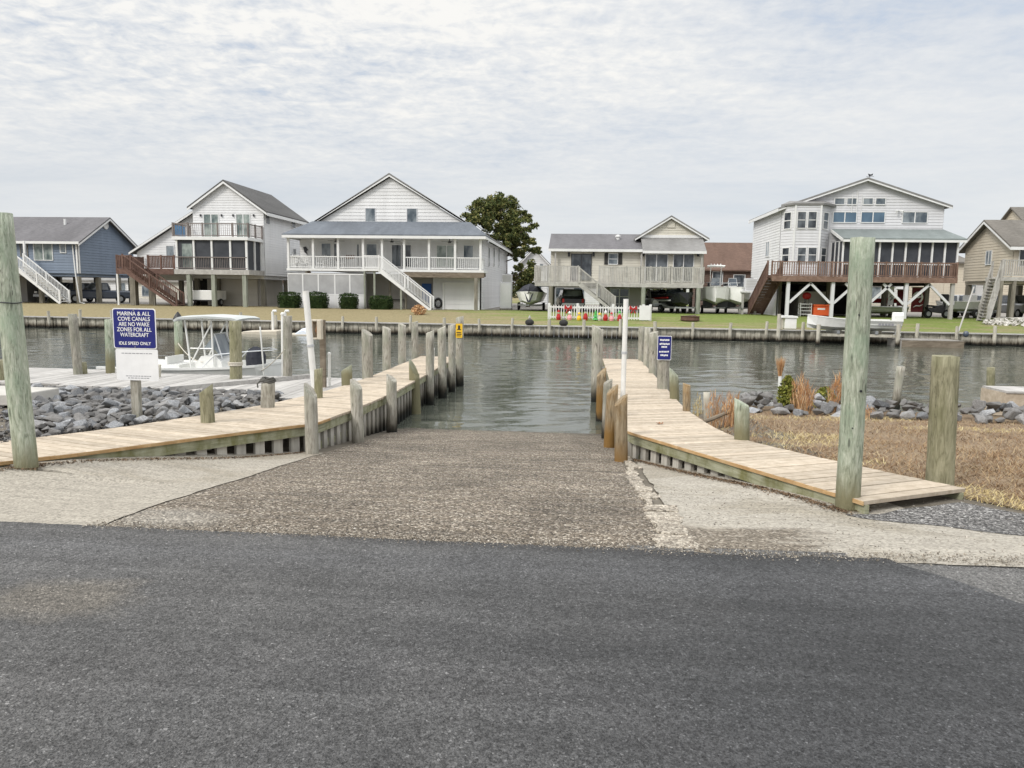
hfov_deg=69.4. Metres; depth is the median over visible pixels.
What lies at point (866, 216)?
window
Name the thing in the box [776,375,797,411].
shrub
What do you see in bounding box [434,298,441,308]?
hose reel
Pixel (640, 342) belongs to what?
piling
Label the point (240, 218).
sliding door
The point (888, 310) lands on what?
rowing boat
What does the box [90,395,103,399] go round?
rock
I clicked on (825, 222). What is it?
window
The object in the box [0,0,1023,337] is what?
sky
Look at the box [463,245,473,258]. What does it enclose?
window
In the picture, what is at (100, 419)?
rubble
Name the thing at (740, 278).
window
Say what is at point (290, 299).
hedge
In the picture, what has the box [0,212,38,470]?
piling
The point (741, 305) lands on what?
equipment platform
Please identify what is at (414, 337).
piling
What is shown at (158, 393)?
rock
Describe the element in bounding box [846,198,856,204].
window
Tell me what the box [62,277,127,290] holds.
house
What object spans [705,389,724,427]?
reed clump
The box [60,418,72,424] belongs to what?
rock
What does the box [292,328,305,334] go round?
jet ski
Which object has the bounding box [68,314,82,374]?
piling
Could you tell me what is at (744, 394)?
rock
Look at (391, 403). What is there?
piling
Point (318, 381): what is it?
piling
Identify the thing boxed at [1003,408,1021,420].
rock
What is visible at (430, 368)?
piling
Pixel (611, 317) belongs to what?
yard ornament
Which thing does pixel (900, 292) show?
banner
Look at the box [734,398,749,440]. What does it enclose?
piling
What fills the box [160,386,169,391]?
rock
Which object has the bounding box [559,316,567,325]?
round planter
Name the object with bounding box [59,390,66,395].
rock
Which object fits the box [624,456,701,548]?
gravel patch
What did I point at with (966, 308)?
leaning pole
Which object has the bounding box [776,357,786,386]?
marker pipe
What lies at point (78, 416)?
rock
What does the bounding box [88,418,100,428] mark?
rock
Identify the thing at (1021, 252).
window
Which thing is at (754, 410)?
rock
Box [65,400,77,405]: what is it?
rock
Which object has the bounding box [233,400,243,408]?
rock
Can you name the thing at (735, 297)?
console boat
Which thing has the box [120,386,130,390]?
rock
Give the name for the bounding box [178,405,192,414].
rock
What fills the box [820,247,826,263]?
window
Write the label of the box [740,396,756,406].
rock
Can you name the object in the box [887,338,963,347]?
float dock
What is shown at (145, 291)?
window
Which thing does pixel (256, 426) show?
dock
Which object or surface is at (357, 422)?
piling
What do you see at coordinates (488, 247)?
window
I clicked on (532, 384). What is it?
water
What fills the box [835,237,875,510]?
piling
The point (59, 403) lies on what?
rock
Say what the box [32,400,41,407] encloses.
rock
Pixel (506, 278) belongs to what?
ac unit
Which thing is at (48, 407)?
rock
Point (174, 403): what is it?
rock
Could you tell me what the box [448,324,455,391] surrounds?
piling
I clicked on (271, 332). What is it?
float lift
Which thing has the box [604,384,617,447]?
piling
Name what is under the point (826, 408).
rock
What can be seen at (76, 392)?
rock
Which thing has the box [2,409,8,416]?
rock
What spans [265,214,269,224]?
window
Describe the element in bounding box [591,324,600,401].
piling
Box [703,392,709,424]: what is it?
piling
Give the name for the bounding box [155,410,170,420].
rock
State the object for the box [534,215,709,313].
house
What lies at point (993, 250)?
house
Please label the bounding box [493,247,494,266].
window
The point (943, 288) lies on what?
house
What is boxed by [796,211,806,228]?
window
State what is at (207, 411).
piling
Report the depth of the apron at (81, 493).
6.84 m
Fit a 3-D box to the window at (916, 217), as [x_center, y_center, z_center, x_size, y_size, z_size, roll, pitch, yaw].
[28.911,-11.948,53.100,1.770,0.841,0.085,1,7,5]
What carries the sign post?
on the ground at (929, 501)
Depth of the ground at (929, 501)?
9.51 m
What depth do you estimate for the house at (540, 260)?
90.96 m
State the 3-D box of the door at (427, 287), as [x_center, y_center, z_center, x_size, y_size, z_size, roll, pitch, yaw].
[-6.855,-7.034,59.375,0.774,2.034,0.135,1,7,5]
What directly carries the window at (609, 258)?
in the house at (666, 253)
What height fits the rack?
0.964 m
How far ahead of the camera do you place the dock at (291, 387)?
15.78 m
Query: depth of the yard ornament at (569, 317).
48.24 m
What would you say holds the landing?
on the ground at (929, 501)
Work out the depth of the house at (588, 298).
96.85 m
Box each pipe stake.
[280,312,284,375]
[328,352,330,386]
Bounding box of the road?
[0,521,1023,767]
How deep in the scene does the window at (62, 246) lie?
60.64 m
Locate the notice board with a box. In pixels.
[115,349,158,380]
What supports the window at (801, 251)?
in the house at (800, 248)
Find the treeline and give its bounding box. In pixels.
[512,281,993,297]
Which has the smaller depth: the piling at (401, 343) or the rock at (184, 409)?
the rock at (184, 409)
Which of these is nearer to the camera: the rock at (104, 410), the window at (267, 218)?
the rock at (104, 410)
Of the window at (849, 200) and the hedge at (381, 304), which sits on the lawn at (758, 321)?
the hedge at (381, 304)
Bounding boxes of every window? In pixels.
[33,244,53,260]
[59,244,66,252]
[121,283,125,290]
[141,286,148,295]
[165,245,174,257]
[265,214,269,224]
[321,243,331,255]
[365,208,375,221]
[366,243,376,257]
[406,208,416,221]
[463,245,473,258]
[488,247,489,266]
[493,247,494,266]
[498,247,499,266]
[555,288,564,297]
[604,253,621,264]
[712,271,722,284]
[733,274,744,286]
[765,241,769,256]
[781,247,789,262]
[783,211,791,229]
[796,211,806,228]
[796,247,806,262]
[807,211,817,228]
[807,247,817,262]
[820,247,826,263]
[822,211,828,229]
[832,211,856,222]
[834,198,844,204]
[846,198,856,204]
[860,211,885,222]
[862,198,873,204]
[872,287,881,297]
[875,198,885,204]
[901,211,927,223]
[985,250,992,264]
[1018,250,1023,266]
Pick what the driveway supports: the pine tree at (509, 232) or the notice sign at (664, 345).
the pine tree at (509, 232)
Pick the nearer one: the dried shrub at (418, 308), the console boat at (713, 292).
the dried shrub at (418, 308)
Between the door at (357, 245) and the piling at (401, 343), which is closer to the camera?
the piling at (401, 343)
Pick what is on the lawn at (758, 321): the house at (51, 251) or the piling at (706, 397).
the house at (51, 251)
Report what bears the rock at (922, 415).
on the bank
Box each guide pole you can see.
[302,291,315,387]
[620,299,628,396]
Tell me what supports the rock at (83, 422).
on the ground at (929, 501)
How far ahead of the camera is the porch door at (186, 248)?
58.07 m
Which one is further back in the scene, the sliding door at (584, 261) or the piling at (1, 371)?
the sliding door at (584, 261)
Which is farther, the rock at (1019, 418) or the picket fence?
the picket fence
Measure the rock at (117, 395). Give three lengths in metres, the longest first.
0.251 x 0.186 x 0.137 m
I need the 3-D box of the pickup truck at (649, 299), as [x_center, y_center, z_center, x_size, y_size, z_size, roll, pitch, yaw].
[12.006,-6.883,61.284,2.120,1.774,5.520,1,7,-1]
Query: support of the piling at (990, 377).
in the water
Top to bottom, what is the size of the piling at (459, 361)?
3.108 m
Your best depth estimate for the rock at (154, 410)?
10.96 m
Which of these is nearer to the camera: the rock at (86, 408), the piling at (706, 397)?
the rock at (86, 408)
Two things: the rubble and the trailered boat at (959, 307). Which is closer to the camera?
the rubble
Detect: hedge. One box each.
[277,291,301,307]
[309,291,329,308]
[338,293,358,308]
[368,295,393,309]
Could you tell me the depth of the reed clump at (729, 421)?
11.83 m
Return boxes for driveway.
[36,298,1023,317]
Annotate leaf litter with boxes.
[0,452,959,514]
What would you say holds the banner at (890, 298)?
hanging from the house at (800, 248)
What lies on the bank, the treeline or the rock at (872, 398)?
the rock at (872, 398)
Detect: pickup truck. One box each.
[62,282,129,302]
[645,290,673,311]
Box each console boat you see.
[96,314,280,375]
[700,264,730,312]
[714,278,750,312]
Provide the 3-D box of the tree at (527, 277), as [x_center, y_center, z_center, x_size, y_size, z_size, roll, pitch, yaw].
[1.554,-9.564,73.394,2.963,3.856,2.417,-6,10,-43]
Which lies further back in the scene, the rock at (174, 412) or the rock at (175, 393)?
the rock at (175, 393)
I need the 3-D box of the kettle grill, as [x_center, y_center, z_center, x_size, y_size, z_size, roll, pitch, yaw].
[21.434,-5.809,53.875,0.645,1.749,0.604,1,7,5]
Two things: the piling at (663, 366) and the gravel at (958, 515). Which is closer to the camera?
the gravel at (958, 515)
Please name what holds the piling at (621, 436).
on the ground at (929, 501)
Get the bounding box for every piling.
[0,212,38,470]
[0,359,4,379]
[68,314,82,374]
[82,362,87,373]
[104,319,114,372]
[173,312,182,354]
[199,384,214,422]
[229,321,241,378]
[260,382,274,407]
[283,316,291,375]
[304,383,318,453]
[311,319,326,387]
[314,368,322,397]
[341,365,351,385]
[350,379,363,442]
[362,329,372,378]
[382,326,390,371]
[386,374,396,432]
[398,323,405,364]
[409,359,420,413]
[411,321,418,359]
[426,330,433,404]
[438,326,446,398]
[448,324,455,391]
[456,316,463,386]
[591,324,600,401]
[596,368,605,421]
[600,329,602,370]
[601,379,611,438]
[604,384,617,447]
[614,394,627,462]
[638,326,644,361]
[643,328,650,368]
[649,331,657,377]
[657,360,669,391]
[669,367,678,401]
[683,383,690,411]
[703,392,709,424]
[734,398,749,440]
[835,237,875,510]
[892,366,904,409]
[925,355,959,485]
[986,367,994,385]
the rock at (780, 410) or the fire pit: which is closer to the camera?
the rock at (780, 410)
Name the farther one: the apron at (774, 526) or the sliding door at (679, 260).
the sliding door at (679, 260)
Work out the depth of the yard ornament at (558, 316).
48.30 m
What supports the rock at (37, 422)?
on the ground at (929, 501)
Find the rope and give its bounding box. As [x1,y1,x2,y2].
[228,362,242,365]
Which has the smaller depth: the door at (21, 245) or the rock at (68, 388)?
the rock at (68, 388)
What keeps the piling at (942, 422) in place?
on the bank
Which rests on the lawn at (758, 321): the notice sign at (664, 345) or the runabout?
the runabout
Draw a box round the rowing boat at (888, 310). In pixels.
[871,306,908,316]
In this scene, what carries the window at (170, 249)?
in the house at (224, 235)
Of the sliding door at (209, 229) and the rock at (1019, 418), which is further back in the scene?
the sliding door at (209, 229)
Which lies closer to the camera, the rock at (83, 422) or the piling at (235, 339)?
the rock at (83, 422)
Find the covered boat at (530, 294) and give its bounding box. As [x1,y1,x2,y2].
[516,283,546,309]
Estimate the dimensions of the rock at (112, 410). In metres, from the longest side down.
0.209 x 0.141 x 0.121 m
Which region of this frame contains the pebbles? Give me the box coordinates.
[32,489,1023,729]
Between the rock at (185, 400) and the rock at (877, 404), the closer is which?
the rock at (185, 400)
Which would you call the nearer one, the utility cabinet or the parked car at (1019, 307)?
the parked car at (1019, 307)
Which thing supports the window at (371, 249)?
in the house at (413, 247)
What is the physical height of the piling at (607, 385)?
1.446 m
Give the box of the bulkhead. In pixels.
[23,309,1023,346]
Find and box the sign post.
[130,380,142,417]
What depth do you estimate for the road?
3.44 m
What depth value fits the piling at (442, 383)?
18.65 m
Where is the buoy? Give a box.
[963,331,968,336]
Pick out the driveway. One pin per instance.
(514, 306)
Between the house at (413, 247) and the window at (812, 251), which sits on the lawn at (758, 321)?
the house at (413, 247)
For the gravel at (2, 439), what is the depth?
9.34 m
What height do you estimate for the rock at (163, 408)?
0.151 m
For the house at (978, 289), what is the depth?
86.72 m
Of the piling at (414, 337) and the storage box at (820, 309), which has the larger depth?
the storage box at (820, 309)
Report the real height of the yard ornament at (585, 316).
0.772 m
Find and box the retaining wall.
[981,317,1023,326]
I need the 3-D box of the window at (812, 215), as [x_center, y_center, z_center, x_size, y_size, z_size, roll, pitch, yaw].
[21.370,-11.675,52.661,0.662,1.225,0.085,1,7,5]
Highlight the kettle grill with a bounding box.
[802,292,810,315]
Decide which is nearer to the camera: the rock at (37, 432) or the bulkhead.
the rock at (37, 432)
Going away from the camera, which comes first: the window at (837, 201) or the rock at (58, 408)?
the rock at (58, 408)
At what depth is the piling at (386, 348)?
18.47 m
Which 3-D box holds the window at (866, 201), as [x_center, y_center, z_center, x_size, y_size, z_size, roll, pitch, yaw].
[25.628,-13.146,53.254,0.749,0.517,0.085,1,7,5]
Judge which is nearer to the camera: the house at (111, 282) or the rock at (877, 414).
the rock at (877, 414)
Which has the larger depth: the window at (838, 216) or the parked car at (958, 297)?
the parked car at (958, 297)
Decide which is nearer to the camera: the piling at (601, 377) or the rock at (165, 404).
the rock at (165, 404)
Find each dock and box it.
[0,356,455,466]
[0,368,361,399]
[603,359,964,513]
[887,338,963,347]
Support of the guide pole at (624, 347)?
attached to the dock at (679, 435)
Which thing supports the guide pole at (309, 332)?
on the dock at (256, 426)
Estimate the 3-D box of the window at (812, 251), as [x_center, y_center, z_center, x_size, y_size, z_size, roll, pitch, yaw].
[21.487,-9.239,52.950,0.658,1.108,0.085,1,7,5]
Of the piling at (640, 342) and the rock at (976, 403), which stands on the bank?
the rock at (976, 403)
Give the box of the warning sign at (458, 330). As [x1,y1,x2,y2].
[456,324,461,337]
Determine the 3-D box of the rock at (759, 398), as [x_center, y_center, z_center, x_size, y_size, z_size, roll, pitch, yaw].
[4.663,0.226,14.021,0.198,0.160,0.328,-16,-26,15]
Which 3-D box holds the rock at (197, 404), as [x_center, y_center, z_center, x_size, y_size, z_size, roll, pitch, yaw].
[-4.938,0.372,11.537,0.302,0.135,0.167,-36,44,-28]
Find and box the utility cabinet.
[499,282,512,309]
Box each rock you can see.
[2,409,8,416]
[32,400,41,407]
[34,395,49,402]
[34,419,45,428]
[35,429,41,436]
[40,403,53,412]
[42,414,63,422]
[52,395,60,400]
[52,422,67,429]
[53,401,66,405]
[53,405,71,412]
[58,412,70,417]
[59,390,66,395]
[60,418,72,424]
[64,385,79,391]
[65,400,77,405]
[69,389,83,396]
[72,405,89,410]
[72,408,87,414]
[73,412,87,420]
[73,419,87,427]
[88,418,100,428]
[89,388,102,393]
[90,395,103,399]
[97,408,109,413]
[99,387,110,391]
[101,398,118,407]
[104,420,123,428]
[107,408,118,414]
[108,392,120,398]
[119,414,132,425]
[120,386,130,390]
[120,414,135,418]
[132,415,148,424]
[142,398,149,402]
[142,400,158,409]
[143,407,156,415]
[152,391,162,396]
[154,401,169,407]
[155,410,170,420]
[157,406,168,411]
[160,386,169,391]
[160,413,177,420]
[166,400,179,408]
[167,409,180,418]
[168,391,181,395]
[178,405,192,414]
[179,397,188,404]
[188,389,200,393]
[188,396,197,403]
[189,402,199,409]
[221,399,230,407]
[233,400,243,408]
[247,389,255,394]
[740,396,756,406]
[741,392,750,397]
[749,391,757,396]
[749,407,759,412]
[756,391,763,400]
[770,407,789,414]
[793,409,802,415]
[813,393,825,400]
[813,400,821,407]
[820,401,833,413]
[830,410,839,416]
[866,396,875,401]
[866,400,874,409]
[870,411,883,418]
[872,399,889,409]
[900,411,914,419]
[916,412,928,419]
[972,399,985,408]
[974,414,987,423]
[979,409,994,415]
[999,403,1012,411]
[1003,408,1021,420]
[1007,401,1018,407]
[1015,414,1023,424]
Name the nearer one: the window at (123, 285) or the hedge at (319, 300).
the hedge at (319, 300)
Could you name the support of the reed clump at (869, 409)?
on the bank
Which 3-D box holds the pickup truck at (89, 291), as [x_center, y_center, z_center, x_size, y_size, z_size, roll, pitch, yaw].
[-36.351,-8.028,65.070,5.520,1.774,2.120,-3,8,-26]
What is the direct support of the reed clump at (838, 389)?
on the bank
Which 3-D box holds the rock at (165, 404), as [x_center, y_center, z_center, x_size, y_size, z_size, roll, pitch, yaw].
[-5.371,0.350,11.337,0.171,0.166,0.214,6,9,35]
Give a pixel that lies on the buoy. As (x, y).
(965, 333)
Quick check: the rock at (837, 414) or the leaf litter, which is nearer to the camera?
the leaf litter
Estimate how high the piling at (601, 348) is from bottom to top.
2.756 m
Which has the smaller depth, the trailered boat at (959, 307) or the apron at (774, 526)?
the apron at (774, 526)
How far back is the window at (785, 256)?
53.70 m
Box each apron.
[0,451,321,525]
[636,459,1023,566]
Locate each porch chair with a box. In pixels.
[299,255,308,267]
[317,255,325,266]
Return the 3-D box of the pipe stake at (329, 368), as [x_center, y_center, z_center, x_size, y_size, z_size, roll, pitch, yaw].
[-3.788,-0.240,15.365,0.068,0.847,0.064,1,7,5]
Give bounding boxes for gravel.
[0,391,260,442]
[847,502,1023,535]
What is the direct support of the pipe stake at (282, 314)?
attached to the dock at (291, 387)
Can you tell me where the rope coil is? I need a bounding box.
[257,376,276,387]
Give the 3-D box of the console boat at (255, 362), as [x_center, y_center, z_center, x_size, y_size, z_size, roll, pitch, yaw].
[-8.072,-0.660,19.216,4.336,2.310,2.165,1,7,5]
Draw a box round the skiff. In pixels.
[807,312,903,335]
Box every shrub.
[411,305,426,314]
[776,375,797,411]
[812,386,836,408]
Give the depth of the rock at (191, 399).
12.27 m
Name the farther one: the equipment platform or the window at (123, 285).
the window at (123, 285)
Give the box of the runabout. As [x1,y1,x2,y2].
[651,289,695,312]
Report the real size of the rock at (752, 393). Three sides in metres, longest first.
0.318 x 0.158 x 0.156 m
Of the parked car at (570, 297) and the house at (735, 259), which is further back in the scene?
the house at (735, 259)
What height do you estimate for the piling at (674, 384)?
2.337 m
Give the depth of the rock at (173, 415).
10.47 m
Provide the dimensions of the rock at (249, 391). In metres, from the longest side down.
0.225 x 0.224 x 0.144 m
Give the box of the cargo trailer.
[193,290,226,305]
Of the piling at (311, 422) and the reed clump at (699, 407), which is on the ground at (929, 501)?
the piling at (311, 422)
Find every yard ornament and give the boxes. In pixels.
[556,310,560,319]
[567,311,571,319]
[583,309,587,319]
[593,310,597,320]
[603,310,607,320]
[609,312,613,320]
[617,311,621,320]
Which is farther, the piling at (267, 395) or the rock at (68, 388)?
the rock at (68, 388)
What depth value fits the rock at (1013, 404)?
13.08 m
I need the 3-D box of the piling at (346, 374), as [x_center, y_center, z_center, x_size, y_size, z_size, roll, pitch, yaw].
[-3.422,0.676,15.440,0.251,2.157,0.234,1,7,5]
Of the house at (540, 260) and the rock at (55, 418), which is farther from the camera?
the house at (540, 260)
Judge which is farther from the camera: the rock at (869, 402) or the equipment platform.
the equipment platform
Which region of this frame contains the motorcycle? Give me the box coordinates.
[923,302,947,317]
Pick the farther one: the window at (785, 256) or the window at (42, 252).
the window at (42, 252)
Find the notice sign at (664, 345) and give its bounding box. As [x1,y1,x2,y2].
[657,336,671,359]
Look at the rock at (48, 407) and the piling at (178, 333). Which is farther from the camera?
the piling at (178, 333)
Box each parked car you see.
[33,282,92,301]
[556,289,584,311]
[954,295,981,315]
[991,295,1023,316]
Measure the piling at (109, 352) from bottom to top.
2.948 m
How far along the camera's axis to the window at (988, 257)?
53.40 m
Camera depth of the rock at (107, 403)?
11.40 m
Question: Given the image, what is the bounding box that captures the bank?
[697,406,1023,509]
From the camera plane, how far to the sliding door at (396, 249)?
59.68 m
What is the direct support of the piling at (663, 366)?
in the water
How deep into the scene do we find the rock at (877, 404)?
12.80 m
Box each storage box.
[780,315,797,329]
[810,304,828,316]
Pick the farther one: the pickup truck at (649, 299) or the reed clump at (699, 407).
the pickup truck at (649, 299)
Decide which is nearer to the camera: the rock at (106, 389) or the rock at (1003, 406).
the rock at (1003, 406)
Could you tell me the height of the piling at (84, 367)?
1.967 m
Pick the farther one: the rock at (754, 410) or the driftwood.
the rock at (754, 410)
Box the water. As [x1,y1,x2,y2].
[0,327,1023,433]
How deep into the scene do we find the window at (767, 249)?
57.56 m
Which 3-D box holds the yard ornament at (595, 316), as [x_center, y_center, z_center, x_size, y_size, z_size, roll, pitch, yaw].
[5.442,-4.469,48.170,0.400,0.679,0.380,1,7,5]
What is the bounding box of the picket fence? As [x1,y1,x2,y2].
[548,303,651,320]
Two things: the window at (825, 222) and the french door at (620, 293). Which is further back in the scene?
the french door at (620, 293)
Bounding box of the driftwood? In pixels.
[703,411,733,422]
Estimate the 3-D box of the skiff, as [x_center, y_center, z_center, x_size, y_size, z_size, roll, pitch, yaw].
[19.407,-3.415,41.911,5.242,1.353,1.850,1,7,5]
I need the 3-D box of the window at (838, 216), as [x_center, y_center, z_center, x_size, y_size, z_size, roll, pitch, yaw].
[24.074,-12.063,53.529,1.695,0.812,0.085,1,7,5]
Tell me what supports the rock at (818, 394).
on the bank
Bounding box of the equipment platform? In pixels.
[738,291,756,314]
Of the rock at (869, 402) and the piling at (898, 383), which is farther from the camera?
the piling at (898, 383)
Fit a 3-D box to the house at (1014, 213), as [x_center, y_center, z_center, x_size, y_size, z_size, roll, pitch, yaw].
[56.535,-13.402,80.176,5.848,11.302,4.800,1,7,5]
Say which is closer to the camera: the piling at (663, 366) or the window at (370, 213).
the piling at (663, 366)
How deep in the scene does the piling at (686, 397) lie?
12.36 m
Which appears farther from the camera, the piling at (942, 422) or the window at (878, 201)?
the window at (878, 201)
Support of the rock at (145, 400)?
on the rubble
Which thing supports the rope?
attached to the piling at (235, 339)
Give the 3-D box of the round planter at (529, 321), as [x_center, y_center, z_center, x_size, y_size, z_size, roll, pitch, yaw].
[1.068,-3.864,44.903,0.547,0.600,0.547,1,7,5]
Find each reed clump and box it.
[691,392,703,415]
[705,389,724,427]
[718,388,744,427]
[790,369,817,413]
[825,370,841,411]
[865,404,873,418]
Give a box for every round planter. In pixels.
[525,315,533,324]
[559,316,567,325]
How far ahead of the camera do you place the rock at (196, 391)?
13.82 m
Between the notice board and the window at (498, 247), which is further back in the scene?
the window at (498, 247)
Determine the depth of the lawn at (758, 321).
50.32 m
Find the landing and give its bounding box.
[980,386,1023,414]
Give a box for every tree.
[460,192,542,283]
[514,268,534,306]
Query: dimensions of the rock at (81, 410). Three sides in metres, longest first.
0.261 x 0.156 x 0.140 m
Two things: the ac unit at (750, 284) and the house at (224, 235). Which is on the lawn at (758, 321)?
the house at (224, 235)
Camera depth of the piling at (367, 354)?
16.58 m
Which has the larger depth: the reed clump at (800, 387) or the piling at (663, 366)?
the piling at (663, 366)
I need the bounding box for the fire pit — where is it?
[680,315,699,320]
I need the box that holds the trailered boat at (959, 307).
[936,294,1001,317]
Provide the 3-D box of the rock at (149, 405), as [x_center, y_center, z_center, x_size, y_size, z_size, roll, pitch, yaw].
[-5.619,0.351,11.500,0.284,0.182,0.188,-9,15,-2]
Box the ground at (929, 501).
[0,393,1023,527]
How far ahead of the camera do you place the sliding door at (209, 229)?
60.30 m
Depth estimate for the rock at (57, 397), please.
12.32 m
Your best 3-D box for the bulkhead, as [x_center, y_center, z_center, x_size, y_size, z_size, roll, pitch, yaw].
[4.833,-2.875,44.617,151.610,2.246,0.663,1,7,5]
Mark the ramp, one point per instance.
(513, 486)
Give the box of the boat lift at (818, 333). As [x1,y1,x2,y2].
[776,314,900,346]
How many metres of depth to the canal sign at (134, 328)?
10.27 m
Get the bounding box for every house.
[13,217,137,303]
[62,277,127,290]
[115,180,308,306]
[138,280,192,298]
[282,173,512,310]
[519,252,550,303]
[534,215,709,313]
[554,287,599,303]
[692,242,752,307]
[747,174,966,318]
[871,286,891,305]
[894,281,982,306]
[908,256,965,312]
[959,220,1023,320]
[1001,207,1023,294]
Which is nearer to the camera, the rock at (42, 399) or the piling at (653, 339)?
the rock at (42, 399)
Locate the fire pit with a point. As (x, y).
(690, 318)
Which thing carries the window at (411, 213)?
in the house at (413, 247)
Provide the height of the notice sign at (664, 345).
0.500 m
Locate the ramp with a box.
[105,428,657,548]
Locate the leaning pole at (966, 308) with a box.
[959,287,974,330]
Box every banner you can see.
[887,287,895,304]
[896,289,908,305]
[911,287,923,311]
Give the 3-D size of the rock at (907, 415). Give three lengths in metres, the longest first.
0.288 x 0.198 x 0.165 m
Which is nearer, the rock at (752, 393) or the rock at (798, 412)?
the rock at (798, 412)
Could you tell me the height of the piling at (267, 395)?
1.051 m
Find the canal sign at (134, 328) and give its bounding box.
[112,308,156,348]
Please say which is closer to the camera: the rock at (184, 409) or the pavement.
the pavement
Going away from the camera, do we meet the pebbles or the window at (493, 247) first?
the pebbles
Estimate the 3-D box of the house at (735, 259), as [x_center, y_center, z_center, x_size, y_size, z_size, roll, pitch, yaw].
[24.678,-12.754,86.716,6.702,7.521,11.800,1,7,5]
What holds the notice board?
attached to the sign post
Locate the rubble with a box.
[0,383,1023,440]
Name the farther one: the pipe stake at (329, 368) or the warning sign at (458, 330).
the warning sign at (458, 330)
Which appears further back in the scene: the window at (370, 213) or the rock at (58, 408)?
the window at (370, 213)
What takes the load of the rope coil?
on the piling at (267, 395)
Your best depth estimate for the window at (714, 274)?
81.40 m
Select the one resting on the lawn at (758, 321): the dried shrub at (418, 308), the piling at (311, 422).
the dried shrub at (418, 308)
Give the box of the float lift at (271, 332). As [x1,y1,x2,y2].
[242,310,288,334]
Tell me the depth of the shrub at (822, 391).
14.09 m
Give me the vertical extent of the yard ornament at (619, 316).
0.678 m
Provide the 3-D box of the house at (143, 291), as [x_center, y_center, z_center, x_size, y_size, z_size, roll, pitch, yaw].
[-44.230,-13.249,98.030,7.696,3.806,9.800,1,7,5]
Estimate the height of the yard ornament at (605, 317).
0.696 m
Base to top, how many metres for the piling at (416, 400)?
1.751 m
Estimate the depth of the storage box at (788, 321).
43.98 m
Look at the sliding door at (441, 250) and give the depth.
59.38 m
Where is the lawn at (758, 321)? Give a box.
[22,294,1023,333]
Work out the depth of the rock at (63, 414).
10.06 m
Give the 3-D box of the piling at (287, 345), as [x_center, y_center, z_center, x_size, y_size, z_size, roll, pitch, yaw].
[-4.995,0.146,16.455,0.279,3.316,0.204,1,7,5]
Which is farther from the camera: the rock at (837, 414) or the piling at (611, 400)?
the rock at (837, 414)
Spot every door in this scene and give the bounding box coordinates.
[19,244,27,256]
[182,244,192,267]
[203,214,219,236]
[235,214,250,236]
[333,243,336,266]
[356,244,359,266]
[391,244,411,266]
[422,283,430,308]
[436,245,456,267]
[442,282,473,309]
[571,254,591,280]
[609,288,629,311]
[645,254,667,281]
[673,254,694,281]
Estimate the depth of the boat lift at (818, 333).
41.19 m
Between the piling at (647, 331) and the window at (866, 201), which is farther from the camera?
the window at (866, 201)
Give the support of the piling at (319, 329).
attached to the dock at (291, 387)
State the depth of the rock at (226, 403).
11.91 m
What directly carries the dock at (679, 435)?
on the ground at (929, 501)
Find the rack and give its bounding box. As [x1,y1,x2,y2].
[798,303,811,315]
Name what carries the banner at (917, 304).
hanging from the house at (800, 248)
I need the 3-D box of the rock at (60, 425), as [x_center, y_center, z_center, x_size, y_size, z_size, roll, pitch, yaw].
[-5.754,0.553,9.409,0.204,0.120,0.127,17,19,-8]
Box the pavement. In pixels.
[102,523,1023,603]
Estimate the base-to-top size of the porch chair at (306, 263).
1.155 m
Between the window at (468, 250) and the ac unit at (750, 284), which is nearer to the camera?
the ac unit at (750, 284)
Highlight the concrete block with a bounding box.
[0,386,58,405]
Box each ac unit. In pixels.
[502,274,512,282]
[744,278,756,290]
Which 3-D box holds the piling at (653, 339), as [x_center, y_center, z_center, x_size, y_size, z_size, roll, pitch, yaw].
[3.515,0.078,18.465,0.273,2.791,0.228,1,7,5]
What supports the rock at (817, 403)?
on the bank
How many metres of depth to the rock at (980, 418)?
12.03 m
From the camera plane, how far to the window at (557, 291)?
97.07 m
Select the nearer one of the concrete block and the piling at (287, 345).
the concrete block
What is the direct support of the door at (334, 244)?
in the house at (413, 247)
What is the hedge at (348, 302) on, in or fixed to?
on the lawn at (758, 321)
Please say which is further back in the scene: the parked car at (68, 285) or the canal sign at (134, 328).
the parked car at (68, 285)
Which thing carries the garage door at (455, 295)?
in the house at (413, 247)
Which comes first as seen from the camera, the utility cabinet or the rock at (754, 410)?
the rock at (754, 410)
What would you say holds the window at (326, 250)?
in the house at (413, 247)
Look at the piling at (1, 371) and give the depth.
15.62 m
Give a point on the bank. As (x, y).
(967, 417)
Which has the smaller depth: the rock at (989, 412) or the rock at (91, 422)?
the rock at (91, 422)
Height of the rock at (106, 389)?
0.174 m
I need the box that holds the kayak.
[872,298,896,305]
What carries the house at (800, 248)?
on the lawn at (758, 321)
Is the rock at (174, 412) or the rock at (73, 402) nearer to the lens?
the rock at (174, 412)
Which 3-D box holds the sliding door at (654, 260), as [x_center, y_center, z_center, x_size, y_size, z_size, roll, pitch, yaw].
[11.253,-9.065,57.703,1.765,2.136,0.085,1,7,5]

